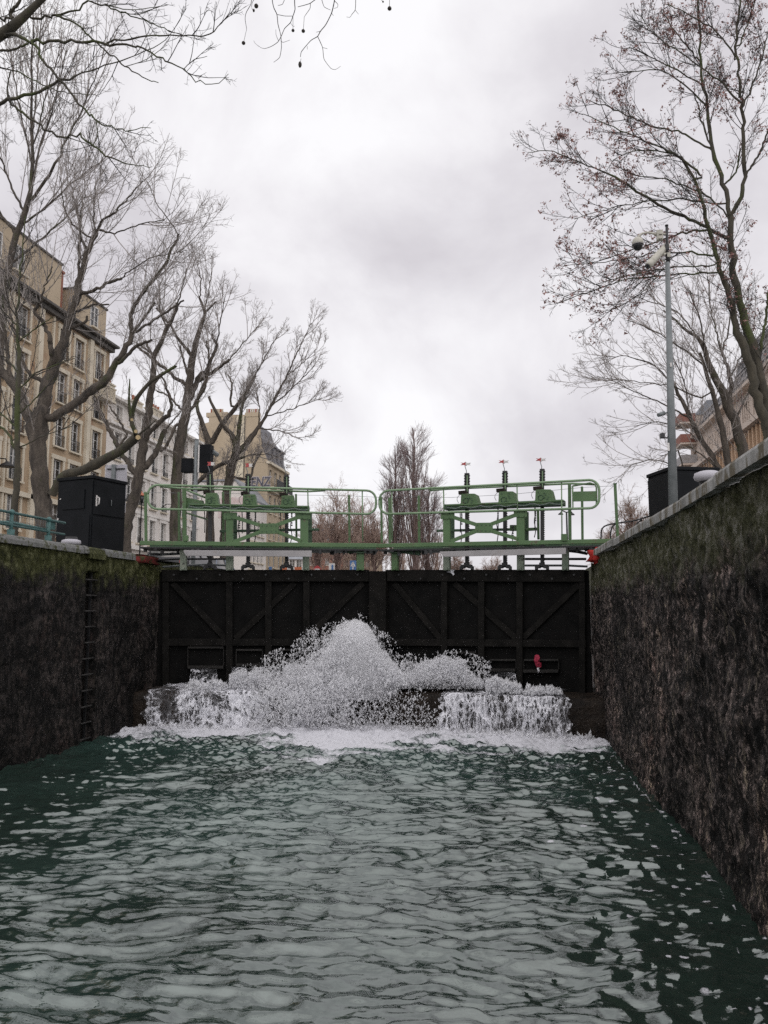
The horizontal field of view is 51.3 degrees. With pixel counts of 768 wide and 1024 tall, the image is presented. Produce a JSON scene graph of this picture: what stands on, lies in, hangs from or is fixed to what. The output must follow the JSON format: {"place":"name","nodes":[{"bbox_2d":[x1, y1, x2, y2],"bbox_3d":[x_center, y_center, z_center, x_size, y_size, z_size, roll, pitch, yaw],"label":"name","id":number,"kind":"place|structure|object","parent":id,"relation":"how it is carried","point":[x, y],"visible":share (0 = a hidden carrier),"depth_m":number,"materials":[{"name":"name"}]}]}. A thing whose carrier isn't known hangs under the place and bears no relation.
{"place":"outdoors","nodes":[
{"label":"outdoors","id":0,"kind":"place"},
{"bbox_2d":[0,216,119,541],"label":"apartment building","id":1,"kind":"structure","parent":0,"point":[81,441],"depth_m":49.92,"materials":[{"name":"beige stone"}]},
{"bbox_2d":[0,386,5,426],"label":"window","id":2,"kind":"structure","parent":1,"relation":"in","point":[3,388],"depth_m":44.52,"materials":[{"name":"beige glass"}]},
{"bbox_2d":[0,458,14,467],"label":"street lamp","id":3,"kind":"object","parent":1,"relation":"attached to","point":[7,464],"visible":0.98,"depth_m":43.32,"materials":[{"name":"black metal"}]},
{"bbox_2d":[2,487,22,531],"bbox_3d":[-21.098,-0.104,45.309,0.386,2.360,1.700,-1,-7,9],"label":"window","id":4,"kind":"structure","parent":1,"relation":"in","point":[7,498],"depth_m":45.23,"materials":[{"name":"beige glass"}]},
{"bbox_2d":[5,438,25,483],"bbox_3d":[-21.098,-2.883,45.653,0.386,2.360,1.700,-1,-7,9],"label":"window","id":5,"kind":"structure","parent":1,"relation":"in","point":[9,475],"depth_m":45.65,"materials":[{"name":"beige glass"}]},
{"bbox_2d":[8,390,28,436],"bbox_3d":[-21.098,-5.662,45.998,0.386,2.360,1.700,-1,-7,9],"label":"window","id":6,"kind":"structure","parent":1,"relation":"in","point":[11,411],"depth_m":45.76,"materials":[{"name":"beige glass"}]},
{"bbox_2d":[12,244,28,278],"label":"window","id":7,"kind":"structure","parent":1,"relation":"in","point":[20,251],"depth_m":47.23,"materials":[{"name":"beige glass"}]},
{"bbox_2d":[12,342,31,389],"bbox_3d":[-21.098,-8.440,46.343,0.386,2.360,1.700,-1,-7,9],"label":"window","id":8,"kind":"structure","parent":1,"relation":"in","point":[24,350],"depth_m":46.71,"materials":[{"name":"beige glass"}]},
{"bbox_2d":[14,296,33,343],"bbox_3d":[-21.098,-11.169,46.681,0.386,2.360,1.700,-1,-7,9],"label":"window","id":9,"kind":"structure","parent":1,"relation":"in","point":[24,324],"depth_m":47.00,"materials":[{"name":"beige glass"}]},
{"bbox_2d":[51,498,56,537],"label":"window","id":10,"kind":"structure","parent":1,"relation":"in","point":[54,507],"depth_m":49.83,"materials":[{"name":"beige glass"}]},
{"bbox_2d":[50,453,65,488],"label":"window","id":11,"kind":"structure","parent":1,"relation":"in","point":[55,464],"depth_m":49.89,"materials":[{"name":"beige glass"}]},
{"bbox_2d":[52,409,67,450],"bbox_3d":[-20.410,-5.139,50.210,0.386,2.360,1.550,-1,-7,9],"label":"window","id":12,"kind":"structure","parent":1,"relation":"in","point":[57,436],"depth_m":50.39,"materials":[{"name":"beige glass"}]},
{"bbox_2d":[54,367,69,405],"bbox_3d":[-20.410,-7.918,50.555,0.386,2.360,1.550,-1,-7,9],"label":"window","id":13,"kind":"structure","parent":1,"relation":"in","point":[60,400],"depth_m":50.76,"materials":[{"name":"beige glass"}]},
{"bbox_2d":[57,323,71,365],"bbox_3d":[-20.410,-10.647,50.893,0.386,2.360,1.550,-1,-7,9],"label":"window","id":14,"kind":"structure","parent":1,"relation":"in","point":[60,326],"depth_m":51.18,"materials":[{"name":"beige glass"}]},
{"bbox_2d":[67,459,80,468],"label":"window","id":15,"kind":"structure","parent":1,"relation":"in","point":[69,461],"depth_m":51.61,"materials":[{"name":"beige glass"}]},
{"bbox_2d":[68,416,82,455],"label":"window","id":16,"kind":"structure","parent":1,"relation":"in","point":[73,444],"depth_m":52.16,"materials":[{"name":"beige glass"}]},
{"bbox_2d":[71,374,84,413],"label":"window","id":17,"kind":"structure","parent":1,"relation":"in","point":[73,384],"depth_m":52.44,"materials":[{"name":"beige glass"}]},
{"bbox_2d":[72,333,86,373],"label":"window","id":18,"kind":"structure","parent":1,"relation":"in","point":[76,343],"depth_m":52.81,"materials":[{"name":"beige glass"}]},
{"bbox_2d":[89,425,102,459],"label":"window","id":19,"kind":"structure","parent":1,"relation":"in","point":[93,435],"depth_m":54.68,"materials":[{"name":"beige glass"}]},
{"bbox_2d":[89,304,102,332],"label":"window","id":20,"kind":"structure","parent":1,"relation":"in","point":[93,311],"depth_m":55.36,"materials":[{"name":"beige glass"}]},
{"bbox_2d":[91,391,103,423],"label":"window","id":21,"kind":"structure","parent":1,"relation":"in","point":[94,414],"depth_m":54.97,"materials":[{"name":"beige glass"}]},
{"bbox_2d":[93,346,106,380],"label":"window","id":22,"kind":"structure","parent":1,"relation":"in","point":[96,361],"depth_m":55.29,"materials":[{"name":"beige glass"}]},
{"bbox_2d":[105,381,203,554],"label":"apartment building","id":23,"kind":"structure","parent":0,"point":[157,525],"depth_m":63.19,"materials":[{"name":"white painted plaster"},{"name":"glass"},{"name":"zinc"}]},
{"bbox_2d":[112,427,123,462],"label":"window","id":24,"kind":"structure","parent":23,"relation":"in","point":[117,435],"depth_m":57.59,"materials":[{"name":"white glass"}]},
{"bbox_2d":[114,401,124,424],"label":"window","id":25,"kind":"structure","parent":23,"relation":"in","point":[122,406],"depth_m":58.14,"materials":[{"name":"white glass"}]},
{"bbox_2d":[126,473,132,502],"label":"window","id":26,"kind":"structure","parent":23,"relation":"in","point":[128,474],"depth_m":59.42,"materials":[{"name":"white glass"}]},
{"bbox_2d":[126,434,135,466],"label":"window","id":27,"kind":"structure","parent":23,"relation":"in","point":[129,453],"depth_m":59.92,"materials":[{"name":"white glass"}]},
{"bbox_2d":[135,513,143,544],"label":"window","id":28,"kind":"structure","parent":23,"relation":"in","point":[137,535],"depth_m":60.65,"materials":[{"name":"white glass"}]},
{"bbox_2d":[138,478,146,507],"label":"window","id":29,"kind":"structure","parent":23,"relation":"in","point":[144,480],"depth_m":61.62,"materials":[{"name":"white glass"}]},
{"bbox_2d":[147,516,156,545],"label":"window","id":30,"kind":"structure","parent":23,"relation":"in","point":[150,523],"depth_m":62.99,"materials":[{"name":"white glass"}]},
{"bbox_2d":[148,481,157,511],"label":"window","id":31,"kind":"structure","parent":23,"relation":"in","point":[151,495],"depth_m":63.27,"materials":[{"name":"white glass"}]},
{"bbox_2d":[150,444,158,475],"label":"window","id":32,"kind":"structure","parent":23,"relation":"in","point":[152,468],"depth_m":63.61,"materials":[{"name":"white glass"}]},
{"bbox_2d":[151,420,159,440],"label":"window","id":33,"kind":"structure","parent":23,"relation":"in","point":[154,432],"depth_m":63.95,"materials":[{"name":"white glass"}]},
{"bbox_2d":[159,519,167,540],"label":"window","id":34,"kind":"structure","parent":23,"relation":"in","point":[161,526],"depth_m":64.96,"materials":[{"name":"white glass"}]},
{"bbox_2d":[160,488,168,514],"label":"window","id":35,"kind":"structure","parent":23,"relation":"in","point":[162,491],"depth_m":65.26,"materials":[{"name":"white glass"}]},
{"bbox_2d":[161,452,169,479],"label":"window","id":36,"kind":"structure","parent":23,"relation":"in","point":[164,475],"depth_m":65.52,"materials":[{"name":"white glass"}]},
{"bbox_2d":[199,409,292,569],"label":"apartment building","id":37,"kind":"structure","parent":0,"point":[265,474],"depth_m":94.06,"materials":[{"name":"beige stone"}]},
{"bbox_2d":[288,557,310,566],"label":"building","id":38,"kind":"structure","parent":0,"point":[295,561],"depth_m":155.51,"materials":[{"name":"white glass"}]},
{"bbox_2d":[310,524,342,569],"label":"building","id":39,"kind":"structure","parent":0,"point":[327,563],"depth_m":195.37,"materials":[{"name":"brick"}]},
{"bbox_2d":[343,529,381,570],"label":"building","id":40,"kind":"structure","parent":0,"point":[379,568],"depth_m":204.24,"materials":[{"name":"beige glass"}]},
{"bbox_2d":[132,686,605,738],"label":"stone sill","id":41,"kind":"structure","parent":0,"point":[585,713],"depth_m":14.53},
{"bbox_2d":[140,682,316,729],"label":"waterfall","id":42,"kind":"structure","parent":41,"relation":"on","point":[237,699],"depth_m":14.58,"materials":[{"name":"white liquid"}]},
{"bbox_2d":[228,659,318,694],"bbox_3d":[-2.101,3.172,15.171,1.786,0.795,0.782,0,-7,-4],"label":"spray","id":43,"kind":"object","parent":42,"relation":"on","point":[237,681],"visible":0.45,"depth_m":14.86,"materials":[{"name":"white liquid"}]},
{"bbox_2d":[231,662,329,688],"bbox_3d":[-1.846,3.119,15.027,2.106,0.642,1.237,-1,-7,9],"label":"spray","id":44,"kind":"object","parent":41,"relation":"on","point":[277,672],"visible":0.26,"depth_m":14.88,"materials":[{"name":"white liquid"}]},
{"bbox_2d":[281,626,408,693],"bbox_3d":[-0.652,2.727,14.848,2.563,1.332,1.248,-1,-7,9],"label":"spray","id":45,"kind":"object","parent":41,"relation":"on","point":[316,635],"visible":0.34,"depth_m":14.77,"materials":[{"name":"white liquid"}]},
{"bbox_2d":[259,614,491,684],"bbox_3d":[-0.214,2.619,15.090,4.493,1.422,1.305,-1,-7,9],"label":"spray","id":46,"kind":"object","parent":41,"relation":"on","point":[394,658],"visible":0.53,"depth_m":14.94,"materials":[{"name":"white liquid"}]},
{"bbox_2d":[383,658,469,695],"bbox_3d":[0.744,3.029,14.701,1.444,0.691,1.574,4,-8,-32],"label":"spray","id":47,"kind":"object","parent":41,"relation":"on","point":[419,677],"visible":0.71,"depth_m":14.61,"materials":[{"name":"white liquid"}]},
{"bbox_2d":[391,655,483,689],"bbox_3d":[0.961,3.017,14.959,2.028,0.723,0.665,-3,-8,22],"label":"spray","id":48,"kind":"object","parent":41,"relation":"on","point":[461,665],"visible":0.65,"depth_m":14.62,"materials":[{"name":"white liquid"}]},
{"bbox_2d":[438,690,572,738],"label":"waterfall","id":49,"kind":"structure","parent":41,"relation":"on","point":[482,713],"depth_m":13.88,"materials":[{"name":"white liquid"}]},
{"bbox_2d":[484,674,562,696],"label":"spray","id":50,"kind":"object","parent":41,"relation":"on","point":[496,684],"visible":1,"depth_m":14.01,"materials":[{"name":"white liquid"}]},
{"bbox_2d":[0,723,767,1023],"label":"water","id":51,"kind":"structure","parent":0,"point":[278,875],"depth_m":6.26,"materials":[{"name":"teal liquid"}]},
{"bbox_2d":[182,679,236,695],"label":"spray","id":52,"kind":"object","parent":51,"relation":"on","point":[218,685],"visible":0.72,"depth_m":14.83,"materials":[{"name":"white liquid"}]},
{"bbox_2d":[259,623,407,727],"bbox_3d":[-0.924,3.016,14.517,2.738,1.989,0.707,0,-7,1],"label":"spray","id":53,"kind":"object","parent":51,"relation":"on","point":[328,649],"visible":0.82,"depth_m":14.44,"materials":[{"name":"white liquid"}]},
{"bbox_2d":[282,619,402,721],"bbox_3d":[-0.812,3.020,15.067,2.358,2.002,1.343,0,-7,1],"label":"spray plume","id":54,"kind":"object","parent":51,"relation":"on","point":[346,623],"visible":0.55,"depth_m":14.66,"materials":[{"name":"white liquid"}]},
{"bbox_2d":[249,670,442,732],"bbox_3d":[-0.698,3.487,14.411,3.567,1.276,1.080,-1,-7,5],"label":"spray","id":55,"kind":"object","parent":51,"relation":"on","point":[346,708],"visible":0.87,"depth_m":14.29,"materials":[{"name":"white liquid"}]},
{"bbox_2d":[128,719,595,742],"bbox_3d":[-0.437,3.862,14.194,8.180,0.363,1.402,-1,-7,9],"label":"foam","id":56,"kind":"object","parent":51,"relation":"on","point":[553,735],"visible":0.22,"depth_m":14.18,"materials":[{"name":"white"}]},
{"bbox_2d":[0,0,767,570],"label":"sky","id":57,"kind":"structure","parent":0,"point":[389,188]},
{"bbox_2d":[675,325,767,467],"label":"apartment building","id":58,"kind":"structure","parent":0,"point":[754,436],"depth_m":75.28,"materials":[{"name":"beige stone"}]},
{"label":"ground","id":59,"kind":"structure","parent":0,"visible":0},
{"bbox_2d":[0,197,112,535],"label":"bare tree","id":60,"kind":"object","parent":59,"relation":"on","point":[16,446],"visible":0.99,"depth_m":17.43,"materials":[{"name":"brown plant"}]},
{"bbox_2d":[0,0,144,402],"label":"bare tree","id":61,"kind":"object","parent":59,"relation":"on","point":[33,170],"visible":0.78,"depth_m":28.98,"materials":[{"name":"brown plant"}]},
{"bbox_2d":[56,475,127,551],"bbox_3d":[-6.336,0.179,17.338,1.092,1.772,1.035,-3,-8,25],"label":"control hut","id":62,"kind":"object","parent":59,"relation":"on","point":[90,510],"visible":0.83,"depth_m":16.98,"materials":[{"name":"black paint"}]},
{"bbox_2d":[56,515,123,551],"bbox_3d":[-6.349,0.586,17.269,0.974,0.914,0.970,-3,-8,25],"label":"cabinet base","id":63,"kind":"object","parent":62,"relation":"in","point":[108,534],"depth_m":16.93,"materials":[{"name":"black metal"}]},
{"bbox_2d":[92,481,125,518],"bbox_3d":[-5.881,-0.257,17.185,0.088,0.703,0.920,-3,-8,25],"label":"door","id":64,"kind":"structure","parent":62,"relation":"in","point":[108,499],"depth_m":17.16,"materials":[{"name":"black paint"}]},
{"bbox_2d":[0,533,222,769],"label":"canal wall","id":65,"kind":"structure","parent":59,"relation":"on","point":[44,587],"depth_m":12.61,"materials":[{"name":"grey stone"}]},
{"bbox_2d":[0,509,65,540],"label":"quay railing","id":66,"kind":"object","parent":65,"relation":"on","point":[48,526],"visible":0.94,"depth_m":12.19,"materials":[{"name":"teal metal"}]},
{"bbox_2d":[61,536,80,544],"bbox_3d":[-5.222,0.495,13.334,0.318,0.160,0.318,-1,-7,9],"label":"mooring bollard","id":67,"kind":"object","parent":65,"relation":"on","point":[71,540],"visible":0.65,"depth_m":13.24,"materials":[{"name":"grey metal"}]},
{"bbox_2d":[79,572,97,741],"bbox_3d":[-4.961,2.564,13.240,0.144,3.170,0.407,-1,-7,9],"label":"ladder","id":68,"kind":"object","parent":65,"relation":"attached to","point":[87,642],"visible":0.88,"depth_m":13.37,"materials":[{"name":"black metal"}]},
{"bbox_2d":[140,462,382,686],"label":"lock gate","id":69,"kind":"structure","parent":65,"relation":"attached to","point":[219,624],"depth_m":15.88,"materials":[{"name":"black metal"}]},
{"bbox_2d":[150,552,225,567],"bbox_3d":[-4.006,0.987,16.372,1.509,0.306,0.386,0,-7,-3],"label":"gate ram","id":70,"kind":"object","parent":69,"relation":"attached to","point":[164,554],"visible":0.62,"depth_m":16.44,"materials":[{"name":"black metal"}]},
{"bbox_2d":[189,669,217,684],"bbox_3d":[-3.456,3.191,15.373,0.604,0.312,0.398,0,-7,-2],"label":"sluice jet","id":71,"kind":"object","parent":69,"relation":"attached to","point":[197,670],"visible":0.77,"depth_m":15.28,"materials":[{"name":"white"}]},
{"bbox_2d":[105,464,126,509],"bbox_3d":[-7.281,0.141,21.546,0.647,2.884,0.110,-1,-7,9],"label":"sign panel","id":72,"kind":"object","parent":59,"relation":"on","point":[115,471],"visible":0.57,"depth_m":21.69,"materials":[{"name":"white metal"}]},
{"bbox_2d":[0,103,253,541],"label":"bare tree","id":73,"kind":"object","parent":59,"relation":"on","point":[36,427],"visible":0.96,"depth_m":20.94,"materials":[{"name":"brown plant"}]},
{"bbox_2d":[59,224,214,552],"bbox_3d":[-9.202,-3.992,30.006,7.157,13.443,2.678,-3,-8,23],"label":"bare tree","id":74,"kind":"object","parent":59,"relation":"on","point":[138,471],"visible":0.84,"depth_m":29.40,"materials":[{"name":"brown plant"}]},
{"bbox_2d":[147,551,207,563],"bbox_3d":[-7.985,2.095,31.667,1.790,1.498,4.240,0,-7,3],"label":"parked car","id":75,"kind":"object","parent":59,"relation":"on","point":[188,561],"visible":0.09,"depth_m":29.99,"materials":[{"name":"metal"}]},
{"bbox_2d":[113,226,272,540],"bbox_3d":[-8.682,-4.993,36.740,6.921,17.090,4.434,-1,-7,9],"label":"bare tree","id":76,"kind":"object","parent":59,"relation":"on","point":[179,450],"visible":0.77,"depth_m":36.88,"materials":[{"name":"brown plant"}]},
{"bbox_2d":[0,0,391,191],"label":"plane tree","id":77,"kind":"object","parent":59,"relation":"on","point":[11,27],"visible":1,"depth_m":10.11,"materials":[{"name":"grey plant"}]},
{"bbox_2d":[181,439,218,563],"bbox_3d":[-5.953,-0.123,25.689,1.048,4.428,0.617,-1,-7,9],"label":"signal post","id":78,"kind":"object","parent":59,"relation":"on","point":[204,454],"visible":0.93,"depth_m":25.58,"materials":[{"name":"galvanised steel"},{"name":"black paint"}]},
{"bbox_2d":[212,560,234,569],"bbox_3d":[-8.555,3.103,39.801,1.790,1.498,4.240,-1,-7,7],"label":"parked car","id":79,"kind":"object","parent":59,"relation":"on","point":[219,562],"visible":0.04,"depth_m":38.78,"materials":[{"name":"grey metal"}]},
{"bbox_2d":[198,477,268,569],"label":"house","id":80,"kind":"structure","parent":59,"relation":"on","point":[258,562],"depth_m":86.76,"materials":[{"name":"stone"}]},
{"bbox_2d":[190,300,341,557],"bbox_3d":[-6.976,-4.073,45.752,9.172,17.469,4.410,-1,-7,9],"label":"bare tree","id":81,"kind":"object","parent":59,"relation":"on","point":[238,452],"visible":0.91,"depth_m":46.00,"materials":[{"name":"brown plant"}]},
{"bbox_2d":[293,502,332,566],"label":"bare tree","id":82,"kind":"object","parent":59,"relation":"on","point":[317,561],"visible":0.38,"depth_m":131.38,"materials":[{"name":"brown plant"}]},
{"bbox_2d":[313,477,364,569],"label":"bare tree","id":83,"kind":"object","parent":59,"relation":"on","point":[337,534],"visible":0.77,"depth_m":122.87,"materials":[{"name":"brown plant"}]},
{"bbox_2d":[350,560,355,569],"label":"information sign","id":84,"kind":"object","parent":59,"relation":"on","point":[352,564],"visible":0.69,"depth_m":73.33,"materials":[{"name":"metal"}]},
{"bbox_2d":[339,491,385,565],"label":"bare tree","id":85,"kind":"object","parent":59,"relation":"on","point":[358,525],"visible":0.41,"depth_m":134.46,"materials":[{"name":"brown plant"}]},
{"bbox_2d":[352,508,392,570],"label":"bare tree","id":86,"kind":"object","parent":59,"relation":"on","point":[373,537],"visible":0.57,"depth_m":128.07,"materials":[{"name":"brown plant"}]},
{"bbox_2d":[302,521,442,570],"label":"thicket","id":87,"kind":"object","parent":59,"relation":"on","point":[387,564],"visible":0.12,"depth_m":141.41,"materials":[{"name":"brown plant"}]},
{"bbox_2d":[378,439,411,569],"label":"poplar","id":88,"kind":"object","parent":59,"relation":"on","point":[397,536],"visible":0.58,"depth_m":95.31,"materials":[{"name":"brown plant"}]},
{"bbox_2d":[387,422,437,569],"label":"poplar","id":89,"kind":"object","parent":59,"relation":"on","point":[414,478],"visible":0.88,"depth_m":93.29,"materials":[{"name":"brown plant"}]},
{"bbox_2d":[403,472,446,569],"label":"poplar","id":90,"kind":"object","parent":59,"relation":"on","point":[428,564],"visible":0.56,"depth_m":97.41,"materials":[{"name":"brown plant"}]},
{"bbox_2d":[440,556,472,569],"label":"bare tree","id":91,"kind":"object","parent":59,"relation":"on","point":[454,566],"visible":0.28,"depth_m":148.55,"materials":[{"name":"brown plant"}]},
{"bbox_2d":[474,556,502,569],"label":"bare tree","id":92,"kind":"object","parent":59,"relation":"on","point":[492,566],"visible":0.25,"depth_m":158.19,"materials":[{"name":"brown plant"}]},
{"bbox_2d":[558,510,574,539],"bbox_3d":[13.480,2.998,58.676,1.220,6.354,0.380,-1,-7,9],"label":"street lamp","id":93,"kind":"object","parent":59,"relation":"on","point":[566,521],"visible":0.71,"depth_m":58.90,"materials":[{"name":"black metal"}]},
{"bbox_2d":[586,519,620,568],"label":"bare tree","id":94,"kind":"object","parent":59,"relation":"on","point":[606,535],"visible":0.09,"depth_m":79.31,"materials":[{"name":"brown plant"}]},
{"bbox_2d":[613,483,618,536],"bbox_3d":[4.204,0.117,15.564,1.285,1.500,0.099,6,-10,-42],"label":"end post","id":95,"kind":"object","parent":59,"relation":"on","point":[616,509],"visible":0.6,"depth_m":15.96,"materials":[{"name":"metal"}]},
{"bbox_2d":[607,483,648,534],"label":"bare tree","id":96,"kind":"object","parent":59,"relation":"on","point":[629,511],"visible":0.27,"depth_m":67.56,"materials":[{"name":"brown plant"}]},
{"bbox_2d":[510,0,767,439],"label":"bare tree","id":97,"kind":"object","parent":59,"relation":"on","point":[750,349],"visible":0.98,"depth_m":19.91,"materials":[{"name":"brown plant"}]},
{"bbox_2d":[632,224,677,505],"bbox_3d":[4.395,-2.102,12.836,0.583,5.235,0.409,3,-8,-25],"label":"camera pole","id":98,"kind":"object","parent":59,"relation":"on","point":[637,243],"visible":0.99,"depth_m":12.77,"materials":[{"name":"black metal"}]},
{"bbox_2d":[547,237,767,507],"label":"bare tree","id":99,"kind":"object","parent":59,"relation":"on","point":[732,414],"visible":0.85,"depth_m":30.40,"materials":[{"name":"brown plant"}]},
{"bbox_2d":[585,438,767,935],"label":"canal wall","id":100,"kind":"structure","parent":59,"relation":"on","point":[679,617],"depth_m":7.12,"materials":[{"name":"stone"}]},
{"bbox_2d":[377,458,609,692],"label":"lock gate","id":101,"kind":"structure","parent":100,"relation":"attached to","point":[509,623],"depth_m":15.09,"materials":[{"name":"black metal"}]},
{"bbox_2d":[534,655,540,667],"bbox_3d":[2.806,2.729,14.601,0.135,0.243,0.059,-3,-8,21],"label":"rag","id":102,"kind":"object","parent":101,"relation":"on","point":[537,660],"visible":1,"depth_m":14.60,"materials":[{"name":"fabric"}]},
{"bbox_2d":[525,550,587,567],"bbox_3d":[3.274,0.902,15.253,1.252,0.328,0.384,-3,-8,22],"label":"railing","id":103,"kind":"object","parent":101,"relation":"attached to","point":[560,565],"visible":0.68,"depth_m":15.29,"materials":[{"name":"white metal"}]},
{"bbox_2d":[600,515,648,538],"bbox_3d":[5.050,0.503,16.467,1.151,0.955,0.032,-1,-7,9],"label":"hoop rail","id":104,"kind":"object","parent":100,"relation":"on","point":[640,519],"visible":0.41,"depth_m":16.51,"materials":[{"name":"black metal"}]},
{"bbox_2d":[693,470,717,485],"bbox_3d":[3.378,-0.239,8.314,0.286,0.382,0.286,-1,-7,9],"label":"mooring bollard","id":105,"kind":"object","parent":100,"relation":"on","point":[701,477],"visible":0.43,"depth_m":8.24,"materials":[{"name":"white metal"}]},
{"bbox_2d":[646,466,719,516],"bbox_3d":[5.926,0.026,15.769,1.020,1.690,1.035,1,-7,-8],"label":"control hut","id":106,"kind":"object","parent":59,"relation":"on","point":[658,490],"visible":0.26,"depth_m":15.50,"materials":[{"name":"black metal"}]},
{"bbox_2d":[648,473,698,516],"bbox_3d":[5.902,-0.269,15.782,0.964,0.838,0.964,1,-7,-8],"label":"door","id":107,"kind":"structure","parent":106,"relation":"in","point":[657,487],"depth_m":15.57,"materials":[{"name":"black metal"}]},
{"label":"road","id":108,"kind":"structure","parent":0,"visible":0},
{"bbox_2d":[139,492,143,553],"bbox_3d":[-15.017,1.836,49.180,0.460,6.322,0.398,-1,-7,9],"label":"street lamp","id":109,"kind":"object","parent":108,"relation":"on","point":[142,498],"visible":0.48,"depth_m":49.36,"materials":[{"name":"black metal"}]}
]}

